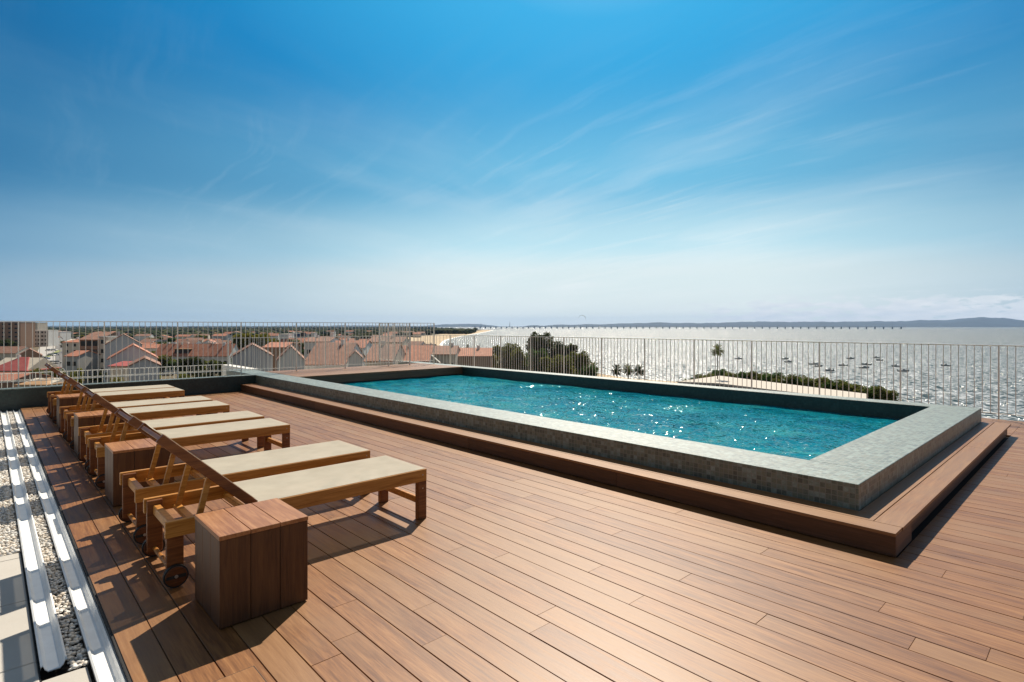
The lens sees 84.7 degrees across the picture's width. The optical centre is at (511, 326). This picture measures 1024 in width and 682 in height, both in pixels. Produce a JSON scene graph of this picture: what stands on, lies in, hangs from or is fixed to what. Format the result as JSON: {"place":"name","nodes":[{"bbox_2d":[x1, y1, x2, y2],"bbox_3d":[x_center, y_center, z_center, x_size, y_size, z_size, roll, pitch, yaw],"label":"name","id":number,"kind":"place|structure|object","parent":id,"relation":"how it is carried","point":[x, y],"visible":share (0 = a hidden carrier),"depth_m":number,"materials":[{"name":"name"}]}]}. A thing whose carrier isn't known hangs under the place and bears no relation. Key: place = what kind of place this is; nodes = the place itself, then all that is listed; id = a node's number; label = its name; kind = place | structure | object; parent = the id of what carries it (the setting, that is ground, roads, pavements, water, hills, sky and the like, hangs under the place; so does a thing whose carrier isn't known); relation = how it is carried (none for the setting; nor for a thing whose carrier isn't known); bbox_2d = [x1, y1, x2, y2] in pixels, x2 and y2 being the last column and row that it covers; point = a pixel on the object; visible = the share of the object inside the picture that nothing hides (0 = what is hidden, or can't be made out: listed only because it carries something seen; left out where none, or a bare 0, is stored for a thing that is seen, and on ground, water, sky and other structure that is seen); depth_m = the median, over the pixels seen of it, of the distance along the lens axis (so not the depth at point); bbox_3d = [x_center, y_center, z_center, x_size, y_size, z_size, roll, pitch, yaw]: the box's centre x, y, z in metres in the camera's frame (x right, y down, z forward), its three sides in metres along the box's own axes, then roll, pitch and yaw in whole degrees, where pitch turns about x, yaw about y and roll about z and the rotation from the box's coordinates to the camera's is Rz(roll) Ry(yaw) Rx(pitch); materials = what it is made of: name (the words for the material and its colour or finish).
{"place":"outdoors","nodes":[
{"label":"outdoors","id":0,"kind":"place"},
{"bbox_2d":[0,322,34,347],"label":"apartment block","id":1,"kind":"structure","parent":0,"point":[5,330],"depth_m":450.00,"materials":[{"name":"beige concrete"}]},
{"bbox_2d":[0,372,53,387],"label":"house","id":2,"kind":"structure","parent":0,"point":[21,378],"depth_m":107.43,"materials":[{"name":"brown brick"}]},
{"bbox_2d":[0,355,60,374],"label":"house","id":3,"kind":"structure","parent":0,"point":[5,364],"depth_m":153.32,"materials":[{"name":"red tile"}]},
{"bbox_2d":[35,322,47,329],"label":"apartment block","id":4,"kind":"structure","parent":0,"point":[42,325],"depth_m":645.52,"materials":[{"name":"white concrete"}]},
{"bbox_2d":[38,346,54,360],"bbox_3d":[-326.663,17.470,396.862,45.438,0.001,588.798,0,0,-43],"label":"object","id":5,"kind":"structure","parent":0,"point":[42,350],"depth_m":387.78,"materials":[{"name":"white paint"}]},
{"bbox_2d":[14,377,84,386],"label":"house","id":6,"kind":"structure","parent":0,"point":[29,383],"depth_m":98.87,"materials":[{"name":"tile"}]},
{"bbox_2d":[15,419,95,681],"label":"roof slab","id":7,"kind":"structure","parent":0,"point":[92,677],"depth_m":3.01,"materials":[{"name":"concrete"}]},
{"bbox_2d":[0,413,52,557],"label":"gravel bed","id":8,"kind":"object","parent":7,"relation":"on","point":[15,516],"visible":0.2,"depth_m":4.64,"materials":[{"name":"grey gravel"}]},
{"bbox_2d":[0,411,67,671],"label":"drain channel","id":9,"kind":"object","parent":8,"relation":"on","point":[52,655],"visible":1,"depth_m":3.48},
{"bbox_2d":[8,411,89,670],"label":"pebbles","id":10,"kind":"object","parent":8,"relation":"on","point":[43,532],"visible":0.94,"depth_m":3.54,"materials":[{"name":"beige gravel"}]},
{"bbox_2d":[13,409,126,681],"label":"drain channel","id":11,"kind":"object","parent":8,"relation":"on","point":[103,659],"visible":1,"depth_m":3.35,"materials":[{"name":"white metal"}]},
{"bbox_2d":[0,553,91,681],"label":"concrete paving","id":12,"kind":"structure","parent":7,"relation":"on","point":[18,662],"depth_m":2.82,"materials":[{"name":"beige concrete"}]},
{"bbox_2d":[20,550,40,681],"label":"joint strip","id":13,"kind":"object","parent":12,"relation":"in","point":[31,620],"visible":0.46,"depth_m":2.94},
{"bbox_2d":[22,558,89,681],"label":"channel bed","id":14,"kind":"object","parent":7,"relation":"on","point":[46,675],"visible":0.12,"depth_m":2.62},
{"bbox_2d":[20,408,131,681],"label":"edge strip","id":15,"kind":"object","parent":7,"relation":"on","point":[118,652],"visible":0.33,"depth_m":3.27,"materials":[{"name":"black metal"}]},
{"bbox_2d":[1,364,221,387],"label":"railing","id":16,"kind":"object","parent":7,"relation":"on","point":[7,380],"visible":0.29,"depth_m":15.01,"materials":[{"name":"grey metal"}]},
{"bbox_2d":[0,374,255,411],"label":"parapet wall","id":17,"kind":"structure","parent":7,"relation":"on","point":[15,399],"depth_m":11.60,"materials":[{"name":"concrete"}]},
{"bbox_2d":[0,321,450,386],"bbox_3d":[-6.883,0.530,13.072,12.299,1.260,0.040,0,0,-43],"label":"railing","id":18,"kind":"object","parent":17,"relation":"on","point":[240,370],"visible":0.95,"depth_m":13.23,"materials":[{"name":"grey metal"}]},
{"bbox_2d":[222,364,256,375],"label":"terrace wall","id":19,"kind":"structure","parent":7,"relation":"on","point":[225,369],"depth_m":16.50,"materials":[{"name":"white paint"}]},
{"bbox_2d":[265,363,462,382],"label":"wooden platform","id":20,"kind":"structure","parent":7,"relation":"on","point":[359,373],"depth_m":14.54,"materials":[{"name":"brown wood"}]},
{"bbox_2d":[379,323,409,364],"bbox_3d":[-3.634,0.530,17.308,0.040,1.260,1.768,0,0,-43],"label":"railing","id":21,"kind":"object","parent":20,"relation":"on","point":[393,342],"visible":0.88,"depth_m":17.31,"materials":[{"name":"grey metal"}]},
{"bbox_2d":[21,391,1023,681],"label":"wooden deck","id":22,"kind":"structure","parent":7,"relation":"on","point":[493,569],"depth_m":3.22,"materials":[{"name":"brown wood"}]},
{"bbox_2d":[56,393,96,427],"bbox_3d":[-6.560,1.268,8.467,0.448,0.461,0.450,0,0,-43],"label":"side table","id":23,"kind":"object","parent":22,"relation":"on","point":[67,400],"visible":0.34,"depth_m":8.26,"materials":[{"name":"brown wood"}]},
{"bbox_2d":[74,410,124,454],"bbox_3d":[-4.952,1.268,6.739,0.448,0.461,0.450,0,0,-43],"label":"side table","id":24,"kind":"object","parent":22,"relation":"on","point":[87,418],"visible":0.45,"depth_m":6.55,"materials":[{"name":"brown wood"}]},
{"bbox_2d":[45,363,173,413],"bbox_3d":[-7.038,1.058,9.889,1.812,0.881,0.630,0,0,-43],"label":"sun lounger","id":25,"kind":"object","parent":22,"relation":"on","point":[49,394],"visible":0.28,"depth_m":9.77,"materials":[{"name":"beige fabric"}]},
{"bbox_2d":[47,365,184,423],"bbox_3d":[-6.558,1.058,9.363,1.812,0.881,0.630,0,0,-43],"label":"sun lounger","id":26,"kind":"object","parent":22,"relation":"on","point":[174,392],"visible":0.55,"depth_m":9.30,"materials":[{"name":"beige fabric"}]},
{"bbox_2d":[56,371,212,438],"bbox_3d":[-5.420,1.058,8.140,1.812,0.881,0.630,0,0,-43],"label":"sun lounger","id":27,"kind":"object","parent":22,"relation":"on","point":[63,411],"visible":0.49,"depth_m":7.99,"materials":[{"name":"beige fabric"}]},
{"bbox_2d":[105,438,173,505],"bbox_3d":[-3.293,1.268,4.964,0.448,0.461,0.450,0,0,-43],"label":"side table","id":28,"kind":"object","parent":22,"relation":"on","point":[128,455],"visible":0.59,"depth_m":4.79,"materials":[{"name":"brown wood"}]},
{"bbox_2d":[63,375,229,449],"bbox_3d":[-4.874,1.058,7.568,1.812,0.881,0.630,0,0,-43],"label":"sun lounger","id":29,"kind":"object","parent":22,"relation":"on","point":[172,410],"visible":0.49,"depth_m":7.52,"materials":[{"name":"beige fabric"}]},
{"bbox_2d":[74,383,263,469],"bbox_3d":[-3.937,1.058,6.560,1.812,0.881,0.630,0,0,-43],"label":"sun lounger","id":30,"kind":"object","parent":22,"relation":"on","point":[87,432],"visible":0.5,"depth_m":6.42,"materials":[{"name":"beige fabric"}]},
{"bbox_2d":[84,389,289,487],"bbox_3d":[-3.384,1.058,5.967,1.812,0.881,0.630,0,0,-43],"label":"sun lounger","id":31,"kind":"object","parent":22,"relation":"on","point":[266,428],"visible":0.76,"depth_m":5.85,"materials":[{"name":"beige fabric"}]},
{"bbox_2d":[114,408,369,543],"bbox_3d":[-2.142,1.058,4.643,1.812,0.881,0.630,0,0,-43],"label":"sun lounger","id":32,"kind":"object","parent":22,"relation":"on","point":[234,468],"visible":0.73,"depth_m":4.42,"materials":[{"name":"brown wood"}]},
{"bbox_2d":[195,498,307,628],"bbox_3d":[-1.430,1.268,3.078,0.448,0.461,0.450,0,0,-43],"label":"side table","id":33,"kind":"object","parent":22,"relation":"on","point":[251,561],"visible":1,"depth_m":2.93,"materials":[{"name":"brown wood"}]},
{"bbox_2d":[137,423,426,587],"bbox_3d":[-1.539,1.058,3.998,1.812,0.881,0.630,0,0,-43],"label":"sun lounger","id":34,"kind":"object","parent":22,"relation":"on","point":[382,476],"visible":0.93,"depth_m":3.78,"materials":[{"name":"beige fabric"}]},
{"bbox_2d":[241,383,1010,556],"bbox_3d":[0.217,1.419,10.422,5.990,0.159,13.024,0,0,-43],"label":"pool step","id":35,"kind":"object","parent":22,"relation":"on","point":[890,521],"visible":0.94,"depth_m":4.97,"materials":[{"name":"brown wood"}]},
{"bbox_2d":[226,361,980,510],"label":"swimming pool","id":36,"kind":"structure","parent":7,"relation":"in","point":[902,443],"depth_m":6.94,"materials":[{"name":"stone"}]},
{"bbox_2d":[453,335,1023,418],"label":"railing","id":37,"kind":"object","parent":7,"relation":"on","point":[998,413],"visible":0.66,"depth_m":12.01,"materials":[{"name":"grey metal"}]},
{"bbox_2d":[56,344,64,372],"bbox_3d":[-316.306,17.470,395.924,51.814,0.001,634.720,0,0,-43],"label":"house","id":38,"kind":"structure","parent":0,"point":[57,357],"depth_m":313.45,"materials":[{"name":"paint"}]},
{"bbox_2d":[99,336,115,381],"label":"building","id":39,"kind":"structure","parent":0,"point":[101,351],"depth_m":163.00,"materials":[{"name":"white paint"}]},
{"bbox_2d":[109,361,131,381],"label":"house","id":40,"kind":"structure","parent":0,"point":[125,371],"depth_m":112.00,"materials":[{"name":"grey paint"}]},
{"bbox_2d":[103,331,142,381],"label":"house","id":41,"kind":"structure","parent":0,"point":[128,340],"depth_m":151.35,"materials":[{"name":"grey tile"}]},
{"bbox_2d":[106,343,158,381],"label":"house","id":42,"kind":"structure","parent":0,"point":[130,352],"depth_m":121.83,"materials":[{"name":"paint"}]},
{"bbox_2d":[127,355,160,380],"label":"house","id":43,"kind":"structure","parent":0,"point":[134,364],"depth_m":100.08,"materials":[{"name":"grey paint"}]},
{"bbox_2d":[134,333,153,340],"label":"house","id":44,"kind":"structure","parent":0,"point":[136,336],"depth_m":634.94,"materials":[{"name":"beige paint"}]},
{"bbox_2d":[142,343,162,351],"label":"house","id":45,"kind":"structure","parent":0,"point":[153,347],"depth_m":299.17,"materials":[{"name":"ceramic"}]},
{"bbox_2d":[178,339,202,343],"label":"house","id":46,"kind":"structure","parent":0,"point":[191,341],"depth_m":347.52,"materials":[{"name":"brown tile"}]},
{"bbox_2d":[212,333,231,339],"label":"house","id":47,"kind":"structure","parent":0,"point":[220,336],"depth_m":667.66,"materials":[{"name":"paint"}]},
{"bbox_2d":[214,666,265,681],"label":"access hatch","id":48,"kind":"object","parent":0,"point":[251,674],"visible":1,"depth_m":2.39,"materials":[{"name":"brown wood"}]},
{"bbox_2d":[49,325,432,326],"bbox_3d":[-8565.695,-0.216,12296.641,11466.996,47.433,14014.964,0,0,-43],"label":"inland ridge","id":49,"kind":"structure","parent":0,"point":[249,326],"depth_m":10184.29,"materials":[{"name":"green plant"}]},
{"bbox_2d":[230,342,273,370],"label":"house","id":50,"kind":"structure","parent":0,"point":[250,355],"depth_m":105.21,"materials":[{"name":"grey paint"}]},
{"bbox_2d":[262,342,299,370],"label":"house","id":51,"kind":"structure","parent":0,"point":[274,348],"depth_m":130.00,"materials":[{"name":"brown brick"}]},
{"bbox_2d":[33,327,543,378],"bbox_3d":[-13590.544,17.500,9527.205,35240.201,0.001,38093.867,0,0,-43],"label":"ground","id":52,"kind":"structure","parent":0,"point":[169,375],"depth_m":203.49,"materials":[{"name":"green plant"}]},
{"bbox_2d":[0,346,37,360],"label":"house","id":53,"kind":"structure","parent":52,"relation":"on","point":[5,351],"depth_m":241.93,"materials":[{"name":"brown tile"}]},
{"bbox_2d":[16,348,42,357],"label":"house","id":54,"kind":"structure","parent":52,"relation":"on","point":[29,353],"depth_m":200.30,"materials":[{"name":"beige paint"}]},
{"bbox_2d":[35,330,57,346],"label":"apartment block","id":55,"kind":"structure","parent":52,"relation":"on","point":[52,337],"depth_m":482.47,"materials":[{"name":"white paint"}]},
{"bbox_2d":[58,331,70,340],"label":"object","id":56,"kind":"structure","parent":52,"relation":"on","point":[63,334],"depth_m":566.70,"materials":[{"name":"white paint"}]},
{"bbox_2d":[61,337,78,368],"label":"house","id":57,"kind":"structure","parent":52,"relation":"on","point":[72,345],"depth_m":230.00,"materials":[{"name":"ceramic"}]},
{"bbox_2d":[66,368,83,383],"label":"tree","id":58,"kind":"object","parent":52,"relation":"on","point":[79,380],"visible":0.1,"depth_m":89.85,"materials":[{"name":"green plant"}]},
{"bbox_2d":[64,350,100,383],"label":"house","id":59,"kind":"structure","parent":52,"relation":"on","point":[91,361],"depth_m":152.46,"materials":[{"name":"paint"}]},
{"bbox_2d":[84,370,106,382],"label":"tree","id":60,"kind":"object","parent":52,"relation":"on","point":[99,379],"visible":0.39,"depth_m":149.78,"materials":[{"name":"green plant"}]},
{"bbox_2d":[78,332,120,352],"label":"building","id":61,"kind":"structure","parent":52,"relation":"on","point":[91,341],"depth_m":170.00,"materials":[{"name":"tile"}]},
{"bbox_2d":[158,354,175,373],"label":"tree","id":62,"kind":"object","parent":52,"relation":"on","point":[164,360],"visible":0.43,"depth_m":203.79,"materials":[{"name":"green plant"}]},
{"bbox_2d":[154,342,179,371],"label":"terraced house","id":63,"kind":"structure","parent":52,"relation":"on","point":[167,349],"depth_m":217.05,"materials":[{"name":"ceramic"}]},
{"bbox_2d":[173,342,197,371],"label":"terraced house","id":64,"kind":"structure","parent":52,"relation":"on","point":[185,351],"depth_m":215.80,"materials":[{"name":"ceramic"}]},
{"bbox_2d":[181,357,195,375],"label":"tree","id":65,"kind":"object","parent":52,"relation":"on","point":[189,362],"visible":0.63,"depth_m":169.67,"materials":[{"name":"green plant"}]},
{"bbox_2d":[193,356,205,376],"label":"tree","id":66,"kind":"object","parent":52,"relation":"on","point":[198,361],"visible":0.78,"depth_m":167.66,"materials":[{"name":"green plant"}]},
{"bbox_2d":[190,342,216,363],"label":"terraced house","id":67,"kind":"structure","parent":52,"relation":"on","point":[202,351],"depth_m":216.63,"materials":[{"name":"tile"}]},
{"bbox_2d":[207,359,217,376],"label":"tree","id":68,"kind":"object","parent":52,"relation":"on","point":[213,365],"visible":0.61,"depth_m":159.66,"materials":[{"name":"green plant"}]},
{"bbox_2d":[209,342,238,363],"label":"terraced house","id":69,"kind":"structure","parent":52,"relation":"on","point":[213,354],"depth_m":216.21,"materials":[{"name":"ceramic"}]},
{"bbox_2d":[239,333,257,347],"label":"tree","id":70,"kind":"object","parent":52,"relation":"on","point":[249,338],"visible":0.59,"depth_m":287.69,"materials":[{"name":"green plant"}]},
{"bbox_2d":[253,334,269,346],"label":"tree","id":71,"kind":"object","parent":52,"relation":"on","point":[258,339],"visible":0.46,"depth_m":288.35,"materials":[{"name":"green plant"}]},
{"bbox_2d":[48,326,477,339],"bbox_3d":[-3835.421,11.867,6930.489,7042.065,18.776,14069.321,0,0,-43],"label":"woodland","id":72,"kind":"object","parent":52,"relation":"on","point":[167,331],"visible":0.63,"depth_m":1389.52,"materials":[{"name":"green plant"}]},
{"bbox_2d":[305,335,339,358],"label":"house","id":73,"kind":"structure","parent":52,"relation":"on","point":[312,342],"depth_m":160.00,"materials":[{"name":"brown tile"}]},
{"bbox_2d":[370,335,408,345],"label":"house","id":74,"kind":"structure","parent":52,"relation":"on","point":[377,340],"depth_m":172.36,"materials":[{"name":"beige paint"}]},
{"bbox_2d":[403,343,432,362],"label":"house","id":75,"kind":"structure","parent":52,"relation":"on","point":[417,353],"depth_m":120.68,"materials":[{"name":"ceramic"}]},
{"bbox_2d":[432,343,459,364],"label":"house","id":76,"kind":"structure","parent":52,"relation":"on","point":[446,354],"depth_m":122.17,"materials":[{"name":"brown tile"}]},
{"bbox_2d":[458,345,493,367],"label":"house","id":77,"kind":"structure","parent":52,"relation":"on","point":[483,357],"depth_m":128.00,"materials":[{"name":"tile"}]},
{"bbox_2d":[492,342,520,369],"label":"tree","id":78,"kind":"object","parent":52,"relation":"on","point":[504,356],"visible":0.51,"depth_m":148.93,"materials":[{"name":"green plant"}]},
{"bbox_2d":[510,348,528,370],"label":"tree","id":79,"kind":"object","parent":52,"relation":"on","point":[513,361],"visible":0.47,"depth_m":141.26,"materials":[{"name":"green plant"}]},
{"bbox_2d":[526,348,549,371],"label":"tree","id":80,"kind":"object","parent":52,"relation":"on","point":[537,360],"visible":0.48,"depth_m":136.39,"materials":[{"name":"green plant"}]},
{"bbox_2d":[526,331,553,367],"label":"tree","id":81,"kind":"object","parent":52,"relation":"on","point":[546,335],"visible":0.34,"depth_m":148.96,"materials":[{"name":"green plant"}]},
{"bbox_2d":[541,354,576,374],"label":"tree","id":82,"kind":"object","parent":52,"relation":"on","point":[554,365],"visible":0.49,"depth_m":129.33,"materials":[{"name":"green plant"}]},
{"bbox_2d":[547,340,577,367],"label":"tree","id":83,"kind":"object","parent":52,"relation":"on","point":[554,347],"visible":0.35,"depth_m":143.81,"materials":[{"name":"green plant"}]},
{"bbox_2d":[568,350,590,374],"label":"tree","id":84,"kind":"object","parent":52,"relation":"on","point":[575,356],"visible":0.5,"depth_m":138.28,"materials":[{"name":"green plant"}]},
{"bbox_2d":[578,365,597,375],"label":"tree","id":85,"kind":"object","parent":52,"relation":"on","point":[588,371],"visible":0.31,"depth_m":127.22,"materials":[{"name":"green plant"}]},
{"bbox_2d":[710,343,724,378],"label":"palm tree","id":86,"kind":"object","parent":52,"relation":"on","point":[717,350],"visible":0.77,"depth_m":111.87,"materials":[{"name":"green plant"}]},
{"bbox_2d":[677,376,865,398],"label":"beach","id":87,"kind":"structure","parent":52,"relation":"on","point":[746,384],"depth_m":99.44,"materials":[{"name":"beige sand"}]},
{"bbox_2d":[759,372,784,381],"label":"shrub","id":88,"kind":"object","parent":52,"relation":"on","point":[769,377],"visible":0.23,"depth_m":113.54,"materials":[{"name":"green plant"}]},
{"bbox_2d":[787,373,806,385],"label":"shrub","id":89,"kind":"object","parent":52,"relation":"on","point":[792,377],"visible":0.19,"depth_m":108.69,"materials":[{"name":"green plant"}]},
{"bbox_2d":[801,377,828,387],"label":"shrub","id":90,"kind":"object","parent":52,"relation":"on","point":[816,381],"visible":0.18,"depth_m":104.38,"materials":[{"name":"green plant"}]},
{"bbox_2d":[821,380,851,389],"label":"shrub","id":91,"kind":"object","parent":52,"relation":"on","point":[830,385],"visible":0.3,"depth_m":100.53,"materials":[{"name":"green plant"}]},
{"bbox_2d":[837,380,860,391],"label":"shrub","id":92,"kind":"object","parent":52,"relation":"on","point":[845,386],"visible":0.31,"depth_m":98.71,"materials":[{"name":"green plant"}]},
{"bbox_2d":[860,386,885,398],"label":"shrub","id":93,"kind":"object","parent":52,"relation":"on","point":[870,395],"visible":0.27,"depth_m":95.69,"materials":[{"name":"green plant"}]},
{"bbox_2d":[871,385,899,400],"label":"shrub","id":94,"kind":"object","parent":52,"relation":"on","point":[876,388],"visible":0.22,"depth_m":95.16,"materials":[{"name":"green plant"}]},
{"bbox_2d":[874,390,901,400],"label":"shrub","id":95,"kind":"object","parent":52,"relation":"on","point":[887,393],"visible":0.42,"depth_m":94.50,"materials":[{"name":"green plant"}]},
{"bbox_2d":[276,345,305,370],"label":"house","id":96,"kind":"structure","parent":0,"point":[286,360],"depth_m":95.04,"materials":[{"name":"grey paint"}]},
{"bbox_2d":[304,340,364,368],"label":"house","id":97,"kind":"structure","parent":0,"point":[331,353],"depth_m":113.32,"materials":[{"name":"brown tile"}]},
{"bbox_2d":[335,338,371,356],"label":"house","id":98,"kind":"structure","parent":0,"point":[369,343],"depth_m":154.62,"materials":[{"name":"paint"}]},
{"bbox_2d":[347,350,363,366],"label":"house","id":99,"kind":"structure","parent":0,"point":[352,357],"depth_m":98.06,"materials":[{"name":"grey paint"}]},
{"bbox_2d":[363,341,405,365],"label":"house","id":100,"kind":"structure","parent":0,"point":[369,356],"depth_m":110.66,"materials":[{"name":"brown tile"}]},
{"bbox_2d":[408,334,457,343],"bbox_3d":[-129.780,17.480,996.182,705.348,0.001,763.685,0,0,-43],"label":"dry sand","id":101,"kind":"structure","parent":0,"point":[439,336],"depth_m":868.62,"materials":[{"name":"beige sand"}]},
{"bbox_2d":[428,324,498,326],"bbox_3d":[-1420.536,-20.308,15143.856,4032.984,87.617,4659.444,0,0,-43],"label":"hills","id":102,"kind":"structure","parent":0,"point":[461,325],"depth_m":13556.56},
{"bbox_2d":[0,0,1023,325],"label":"sky","id":103,"kind":"structure","parent":0,"point":[184,162],"materials":[{"name":"blue"}]},
{"bbox_2d":[428,330,676,382],"bbox_3d":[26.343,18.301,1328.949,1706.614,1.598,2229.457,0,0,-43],"label":"beach","id":104,"kind":"structure","parent":0,"point":[440,340],"depth_m":617.48,"materials":[{"name":"beige sand"}]},
{"bbox_2d":[437,326,1023,421],"bbox_3d":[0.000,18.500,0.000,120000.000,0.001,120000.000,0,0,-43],"label":"sea","id":105,"kind":"structure","parent":0,"point":[962,336],"depth_m":380.57,"materials":[{"name":"liquid"}]},
{"bbox_2d":[474,327,901,328],"bbox_3d":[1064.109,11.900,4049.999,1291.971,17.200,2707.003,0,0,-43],"label":"bridge","id":106,"kind":"structure","parent":105,"relation":"on","point":[676,327],"depth_m":4036.59,"materials":[{"name":"concrete"}]},
{"bbox_2d":[524,317,1023,326],"bbox_3d":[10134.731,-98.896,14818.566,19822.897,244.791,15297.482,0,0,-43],"label":"hills","id":107,"kind":"structure","parent":0,"point":[985,322],"depth_m":11599.71,"materials":[{"name":"grey"}]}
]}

